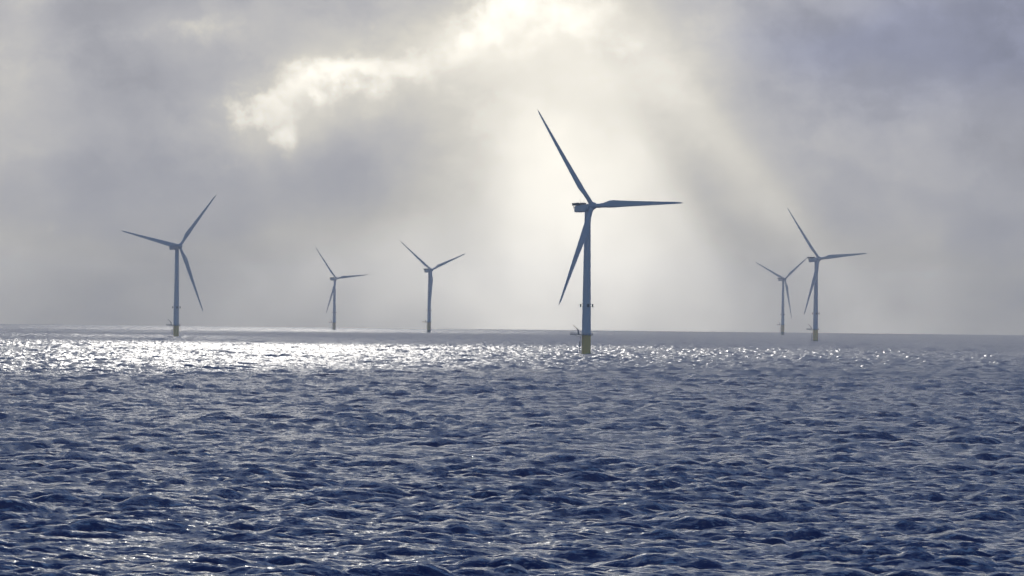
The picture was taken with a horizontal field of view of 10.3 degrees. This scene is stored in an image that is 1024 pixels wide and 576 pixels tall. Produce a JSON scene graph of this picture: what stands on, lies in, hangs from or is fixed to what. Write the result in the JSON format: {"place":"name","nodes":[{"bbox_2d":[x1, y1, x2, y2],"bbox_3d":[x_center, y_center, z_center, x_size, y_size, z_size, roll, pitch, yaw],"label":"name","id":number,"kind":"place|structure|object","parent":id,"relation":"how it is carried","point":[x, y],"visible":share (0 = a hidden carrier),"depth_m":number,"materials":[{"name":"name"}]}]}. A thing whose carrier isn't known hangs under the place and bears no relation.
{"place":"outdoors","nodes":[
{"label":"outdoors","id":0,"kind":"place"},
{"bbox_2d":[0,324,1023,575],"bbox_3d":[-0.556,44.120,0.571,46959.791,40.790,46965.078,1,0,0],"label":"sea","id":1,"kind":"structure","parent":0,"point":[188,450],"depth_m":1053.17,"materials":[{"name":"liquid"}]},
{"bbox_2d":[121,196,214,335],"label":"wind turbine","id":2,"kind":"object","parent":1,"relation":"in","point":[176,248],"visible":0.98,"depth_m":6341.12,"materials":[{"name":"metal"}]},
{"bbox_2d":[316,248,363,329],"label":"wind turbine","id":3,"kind":"object","parent":1,"relation":"in","point":[333,292],"visible":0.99,"depth_m":11441.16,"materials":[{"name":"metal"}]},
{"bbox_2d":[401,242,463,332],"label":"wind turbine","id":4,"kind":"object","parent":1,"relation":"in","point":[430,284],"visible":0.99,"depth_m":9637.19,"materials":[{"name":"metal"}]},
{"bbox_2d":[538,111,681,353],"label":"wind turbine","id":5,"kind":"object","parent":1,"relation":"in","point":[585,239],"visible":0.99,"depth_m":3911.28,"materials":[{"name":"metal"}]},
{"bbox_2d":[756,256,808,334],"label":"wind turbine","id":6,"kind":"object","parent":1,"relation":"in","point":[782,279],"visible":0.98,"depth_m":10960.35,"materials":[{"name":"metal"}]},
{"bbox_2d":[788,209,866,340],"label":"wind turbine","id":7,"kind":"object","parent":1,"relation":"in","point":[814,283],"visible":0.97,"depth_m":7113.35,"materials":[{"name":"metal"}]},
{"bbox_2d":[0,0,1023,334],"label":"sky","id":8,"kind":"structure","parent":0,"point":[351,131],"materials":[{"name":"grey"}]}
]}

